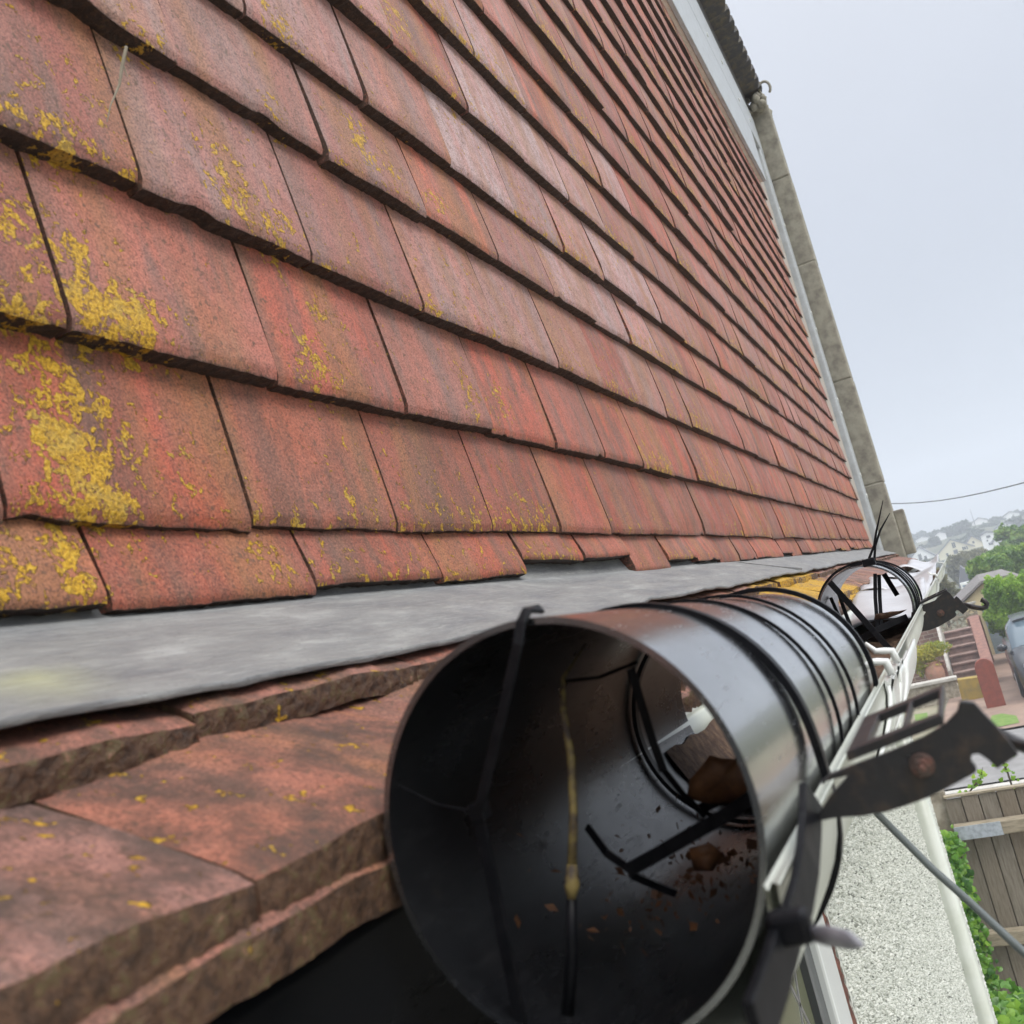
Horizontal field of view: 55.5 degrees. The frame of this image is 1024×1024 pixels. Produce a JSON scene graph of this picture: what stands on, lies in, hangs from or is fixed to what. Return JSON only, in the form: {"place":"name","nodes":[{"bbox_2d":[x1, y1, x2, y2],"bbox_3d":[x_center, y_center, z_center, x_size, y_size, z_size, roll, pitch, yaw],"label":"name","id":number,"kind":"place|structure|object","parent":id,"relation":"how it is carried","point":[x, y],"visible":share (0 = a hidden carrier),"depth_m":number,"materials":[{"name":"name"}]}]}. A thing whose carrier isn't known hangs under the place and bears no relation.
{"place":"outdoors","nodes":[
{"label":"outdoors","id":0,"kind":"place"},
{"bbox_2d":[725,0,1023,533],"label":"sky","id":1,"kind":"structure","parent":0,"point":[899,124],"materials":[{"name":"white"}]},
{"bbox_2d":[915,713,927,720],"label":"grass verge","id":2,"kind":"object","parent":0,"point":[920,716],"depth_m":20.00,"materials":[{"name":"green plant"}]},
{"bbox_2d":[891,482,1023,503],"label":"overhead wire","id":3,"kind":"object","parent":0,"point":[962,496],"visible":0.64,"depth_m":17.39,"materials":[{"name":"grey"}]},
{"bbox_2d":[905,703,1023,791],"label":"ground","id":4,"kind":"structure","parent":0,"point":[931,710],"depth_m":18.62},
{"bbox_2d":[0,0,997,1023],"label":"house","id":5,"kind":"structure","parent":4,"relation":"on","point":[366,366],"depth_m":0.68,"materials":[{"name":"tile"}]},
{"bbox_2d":[107,46,127,121],"bbox_3d":[-0.230,-0.250,0.566,0.011,0.053,0.019,-17,-9,23],"label":"straw","id":6,"kind":"object","parent":5,"relation":"hanging from","point":[122,66],"visible":1,"depth_m":0.57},
{"bbox_2d":[384,587,878,1023],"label":"plastic tube","id":7,"kind":"object","parent":5,"relation":"on","point":[780,687],"visible":0.89,"depth_m":0.34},
{"bbox_2d":[560,643,586,900],"bbox_3d":[0.025,0.082,0.318,0.010,0.074,0.049,-19,-10,33],"label":"twig","id":8,"kind":"object","parent":7,"relation":"in","point":[571,884],"visible":1,"depth_m":0.30,"materials":[{"name":"wood"}]},
{"bbox_2d":[514,756,758,953],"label":"leaf litter","id":9,"kind":"object","parent":7,"relation":"in","point":[752,844],"visible":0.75,"depth_m":0.37,"materials":[{"name":"brown plant"}]},
{"bbox_2d":[689,843,723,870],"bbox_3d":[0.069,0.122,0.344,0.014,0.010,0.007,-17,-9,23],"label":"dead leaf","id":10,"kind":"object","parent":7,"relation":"in","point":[706,857],"visible":1,"depth_m":0.34,"materials":[{"name":"brown plant"}]},
{"bbox_2d":[687,755,747,803],"bbox_3d":[0.079,0.100,0.366,0.028,0.021,0.008,-17,-9,23],"label":"dead leaf","id":11,"kind":"object","parent":7,"relation":"in","point":[715,780],"visible":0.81,"depth_m":0.36,"materials":[{"name":"brown plant"}]},
{"bbox_2d":[781,915,852,1023],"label":"window","id":12,"kind":"structure","parent":5,"relation":"in","point":[817,995],"depth_m":1.53,"materials":[{"name":"white plastic"}]},
{"bbox_2d":[818,501,922,647],"bbox_3d":[0.480,0.099,1.327,0.125,0.199,0.259,-17,-9,23],"label":"plastic tube","id":13,"kind":"object","parent":5,"relation":"attached to","point":[831,593],"visible":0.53,"depth_m":1.26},
{"bbox_2d":[874,609,906,619],"bbox_3d":[0.480,0.130,1.234,0.042,0.009,0.007,-17,-9,23],"label":"dead leaf","id":14,"kind":"object","parent":13,"relation":"in","point":[885,615],"visible":1,"depth_m":1.24,"materials":[{"name":"brown plant"}]},
{"bbox_2d":[817,685,1023,819],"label":"metal bracket","id":15,"kind":"object","parent":5,"relation":"attached to","point":[934,762],"visible":1,"depth_m":0.26,"materials":[{"name":"metal"}]},
{"bbox_2d":[874,813,1023,957],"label":"cable","id":16,"kind":"object","parent":5,"relation":"attached to","point":[987,918],"visible":0.94,"depth_m":0.50,"materials":[{"name":"grey plastic"}]},
{"bbox_2d":[920,588,989,631],"bbox_3d":[0.573,0.124,1.275,0.094,0.045,0.064,-17,-9,23],"label":"metal bracket","id":17,"kind":"object","parent":5,"relation":"attached to","point":[942,608],"visible":0.91,"depth_m":1.25,"materials":[{"name":"metal"}]},
{"bbox_2d":[912,626,953,683],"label":"brick wall","id":18,"kind":"structure","parent":4,"relation":"on","point":[934,634],"depth_m":23.98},
{"bbox_2d":[915,640,952,679],"bbox_3d":[9.591,3.476,22.270,1.123,1.014,0.726,-17,-9,23],"label":"potted shrub","id":19,"kind":"object","parent":4,"relation":"on","point":[933,668],"visible":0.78,"depth_m":22.14,"materials":[{"name":"plant"}]},
{"bbox_2d":[907,675,960,709],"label":"garden wall","id":20,"kind":"structure","parent":4,"relation":"on","point":[949,683],"depth_m":21.50,"materials":[{"name":"grey stone"}]},
{"bbox_2d":[957,675,983,699],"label":"retaining slab","id":21,"kind":"structure","parent":4,"relation":"on","point":[969,688],"depth_m":20.55,"materials":[{"name":"yellow concrete"}]},
{"bbox_2d":[930,783,1023,993],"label":"fence","id":22,"kind":"object","parent":4,"relation":"on","point":[988,824],"visible":0.6,"depth_m":5.86,"materials":[{"name":"brown wood"}]},
{"bbox_2d":[940,824,1011,990],"bbox_3d":[2.727,2.493,5.802,0.270,1.198,0.269,-13,-8,-7],"label":"ivy","id":23,"kind":"object","parent":22,"relation":"attached to","point":[956,850],"visible":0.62,"depth_m":5.77,"materials":[{"name":"green plant"}]},
{"bbox_2d":[945,779,1023,794],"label":"kerb","id":24,"kind":"structure","parent":4,"relation":"on","point":[986,786],"depth_m":13.06,"materials":[{"name":"white concrete"}]},
{"bbox_2d":[954,569,1017,654],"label":"garage","id":25,"kind":"structure","parent":4,"relation":"on","point":[970,591],"depth_m":27.39,"materials":[{"name":"stone"}]},
{"bbox_2d":[982,610,1004,653],"bbox_3d":[13.974,3.172,26.922,1.448,1.260,0.049,-17,-9,23],"label":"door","id":26,"kind":"structure","parent":25,"relation":"in","point":[996,639],"depth_m":27.11,"materials":[{"name":"grey"}]},
{"bbox_2d":[915,516,1023,630],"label":"hills","id":27,"kind":"structure","parent":0,"point":[935,549],"depth_m":218.03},
{"bbox_2d":[911,530,926,538],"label":"hillside tree","id":28,"kind":"object","parent":27,"relation":"on","point":[919,534],"visible":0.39,"depth_m":314.40,"materials":[{"name":"grey plant"}]},
{"bbox_2d":[914,536,929,542],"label":"hillside house","id":29,"kind":"structure","parent":27,"relation":"on","point":[921,539],"depth_m":266.15,"materials":[{"name":"white"}]},
{"bbox_2d":[911,546,935,560],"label":"hillside house","id":30,"kind":"structure","parent":27,"relation":"on","point":[921,553],"depth_m":196.04,"materials":[{"name":"white"}]},
{"bbox_2d":[918,542,930,548],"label":"house","id":31,"kind":"structure","parent":27,"relation":"on","point":[927,545],"depth_m":226.58,"materials":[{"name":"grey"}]},
{"bbox_2d":[927,535,941,547],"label":"hillside tree","id":32,"kind":"object","parent":27,"relation":"on","point":[934,541],"visible":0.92,"depth_m":222.38,"materials":[{"name":"grey plant"}]},
{"bbox_2d":[928,529,943,536],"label":"hillside tree","id":33,"kind":"object","parent":27,"relation":"on","point":[932,533],"visible":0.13,"depth_m":250.23,"materials":[{"name":"grey plant"}]},
{"bbox_2d":[934,531,946,539],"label":"hillside house","id":34,"kind":"structure","parent":27,"relation":"on","point":[942,535],"depth_m":239.80,"materials":[{"name":"white"}]},
{"bbox_2d":[936,561,947,567],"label":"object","id":35,"kind":"object","parent":27,"relation":"on","point":[939,565],"visible":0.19,"depth_m":148.83,"materials":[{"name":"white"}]},
{"bbox_2d":[924,561,960,627],"bbox_3d":[15.924,3.470,36.547,1.705,3.398,1.761,-8,-10,-37],"label":"tree","id":36,"kind":"object","parent":27,"relation":"on","point":[952,590],"visible":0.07,"depth_m":36.07,"materials":[{"name":"grey plant"}]},
{"bbox_2d":[936,539,974,560],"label":"hillside house","id":37,"kind":"structure","parent":27,"relation":"on","point":[951,547],"depth_m":179.88,"materials":[{"name":"beige"}]},
{"bbox_2d":[941,521,971,537],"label":"hillside tree","id":38,"kind":"object","parent":27,"relation":"on","point":[946,529],"visible":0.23,"depth_m":241.41,"materials":[{"name":"grey plant"}]},
{"bbox_2d":[950,519,971,535],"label":"hillside tree","id":39,"kind":"object","parent":27,"relation":"on","point":[960,527],"visible":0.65,"depth_m":236.82,"materials":[{"name":"grey plant"}]},
{"bbox_2d":[952,534,970,542],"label":"hillside tree","id":40,"kind":"object","parent":27,"relation":"on","point":[965,538],"visible":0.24,"depth_m":206.05,"materials":[{"name":"grey plant"}]},
{"bbox_2d":[959,565,969,587],"bbox_3d":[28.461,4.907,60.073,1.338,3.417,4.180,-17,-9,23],"label":"blue roofed house","id":41,"kind":"structure","parent":27,"relation":"on","point":[963,575],"depth_m":58.44,"materials":[{"name":"white"}]},
{"bbox_2d":[960,581,968,588],"bbox_3d":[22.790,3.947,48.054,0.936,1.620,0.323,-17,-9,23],"label":"conservatory","id":42,"kind":"object","parent":27,"relation":"on","point":[962,584],"visible":0.18,"depth_m":48.12,"materials":[{"name":"white"}]},
{"bbox_2d":[945,547,987,586],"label":"tree","id":43,"kind":"object","parent":27,"relation":"on","point":[954,563],"visible":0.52,"depth_m":89.61,"materials":[{"name":"grey plant"}]},
{"bbox_2d":[966,526,978,533],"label":"house","id":44,"kind":"structure","parent":27,"relation":"on","point":[972,530],"depth_m":212.15,"materials":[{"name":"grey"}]},
{"bbox_2d":[966,535,982,548],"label":"hillside house","id":45,"kind":"structure","parent":27,"relation":"on","point":[975,541],"depth_m":186.93,"materials":[{"name":"beige"}]},
{"bbox_2d":[971,528,984,538],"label":"hillside tree","id":46,"kind":"object","parent":27,"relation":"on","point":[977,534],"visible":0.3,"depth_m":205.22,"materials":[{"name":"grey plant"}]},
{"bbox_2d":[971,517,987,525],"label":"hillside house","id":47,"kind":"structure","parent":27,"relation":"on","point":[978,521],"depth_m":260.40,"materials":[{"name":"white"}]},
{"bbox_2d":[979,531,993,550],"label":"hillside house","id":48,"kind":"structure","parent":27,"relation":"on","point":[987,537],"depth_m":170.67,"materials":[{"name":"white"}]},
{"bbox_2d":[965,552,1013,582],"bbox_3d":[18.806,3.182,38.022,2.111,3.179,1.784,-17,-9,23],"label":"tree","id":49,"kind":"object","parent":27,"relation":"on","point":[977,565],"visible":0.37,"depth_m":37.69,"materials":[{"name":"green plant"}]},
{"bbox_2d":[978,520,1000,527],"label":"hillside tree","id":50,"kind":"object","parent":27,"relation":"on","point":[992,523],"visible":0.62,"depth_m":238.11,"materials":[{"name":"grey plant"}]},
{"bbox_2d":[990,538,1000,546],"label":"hillside house","id":51,"kind":"structure","parent":27,"relation":"on","point":[993,542],"depth_m":159.97,"materials":[{"name":"white"}]},
{"bbox_2d":[988,516,1005,521],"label":"house","id":52,"kind":"structure","parent":27,"relation":"on","point":[993,518],"depth_m":264.82,"materials":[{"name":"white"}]},
{"bbox_2d":[980,542,1023,573],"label":"tree","id":53,"kind":"object","parent":27,"relation":"on","point":[1014,554],"visible":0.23,"depth_m":39.35,"materials":[{"name":"green plant"}]},
{"bbox_2d":[993,522,1014,529],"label":"hillside house","id":54,"kind":"structure","parent":27,"relation":"on","point":[1006,523],"depth_m":203.52,"materials":[{"name":"white"}]},
{"bbox_2d":[993,522,1023,546],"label":"tree","id":55,"kind":"object","parent":27,"relation":"on","point":[1007,536],"visible":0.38,"depth_m":64.08,"materials":[{"name":"green plant"}]},
{"bbox_2d":[1002,511,1019,519],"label":"hillside house","id":56,"kind":"structure","parent":27,"relation":"on","point":[1008,515],"depth_m":264.14,"materials":[{"name":"white"}]},
{"bbox_2d":[1004,515,1023,526],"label":"hillside tree","id":57,"kind":"object","parent":27,"relation":"on","point":[1018,520],"visible":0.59,"depth_m":208.09,"materials":[{"name":"grey plant"}]},
{"bbox_2d":[1014,509,1023,515],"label":"house","id":58,"kind":"structure","parent":27,"relation":"on","point":[1021,513],"depth_m":269.15,"materials":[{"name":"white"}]},
{"bbox_2d":[957,767,986,792],"bbox_3d":[2.958,1.741,6.249,0.207,0.174,0.055,-17,-9,23],"label":"wild sprig","id":59,"kind":"object","parent":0,"point":[981,775],"visible":0.77,"depth_m":6.23,"materials":[{"name":"green plant"}]},
{"bbox_2d":[937,652,1023,728],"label":"driveway","id":60,"kind":"structure","parent":0,"point":[1014,700],"depth_m":19.95,"materials":[{"name":"beige concrete"}]},
{"bbox_2d":[944,626,979,690],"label":"garden steps","id":61,"kind":"structure","parent":60,"relation":"on","point":[964,656],"depth_m":23.52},
{"bbox_2d":[940,601,990,648],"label":"screen wall","id":62,"kind":"structure","parent":60,"relation":"on","point":[966,614],"depth_m":26.54,"materials":[{"name":"grey concrete"}]},
{"bbox_2d":[966,614,997,676],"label":"step wall","id":63,"kind":"structure","parent":60,"relation":"on","point":[979,634],"depth_m":23.90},
{"bbox_2d":[974,658,1005,708],"bbox_3d":[9.368,3.352,19.097,0.350,0.961,0.133,-17,-9,23],"label":"gate post","id":64,"kind":"object","parent":60,"relation":"on","point":[989,683],"visible":1,"depth_m":19.04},
{"bbox_2d":[980,568,1023,637],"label":"conifer","id":65,"kind":"object","parent":60,"relation":"on","point":[1004,597],"visible":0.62,"depth_m":24.75,"materials":[{"name":"green plant"}]},
{"bbox_2d":[991,713,1018,726],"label":"grass verge","id":66,"kind":"object","parent":60,"relation":"on","point":[999,720],"depth_m":17.45,"materials":[{"name":"green plant"}]},
{"bbox_2d":[996,611,1023,696],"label":"parked car","id":67,"kind":"object","parent":60,"relation":"on","point":[1012,646],"visible":1,"depth_m":19.92,"materials":[{"name":"grey"}]},
{"bbox_2d":[945,728,1023,789],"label":"road","id":68,"kind":"structure","parent":0,"point":[1015,765],"depth_m":13.96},
{"bbox_2d":[988,981,1023,1023],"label":"bush","id":69,"kind":"object","parent":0,"point":[1008,1008],"visible":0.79,"depth_m":4.96,"materials":[{"name":"green plant"}]},
{"label":"pavement","id":70,"kind":"structure","parent":0,"visible":0},
{"bbox_2d":[991,763,1019,788],"bbox_3d":[3.131,1.625,6.171,0.158,0.288,0.058,-17,-9,23],"label":"wild sprig","id":71,"kind":"object","parent":70,"relation":"on","point":[1006,769],"visible":0.37,"depth_m":6.16,"materials":[{"name":"green plant"}]}
]}

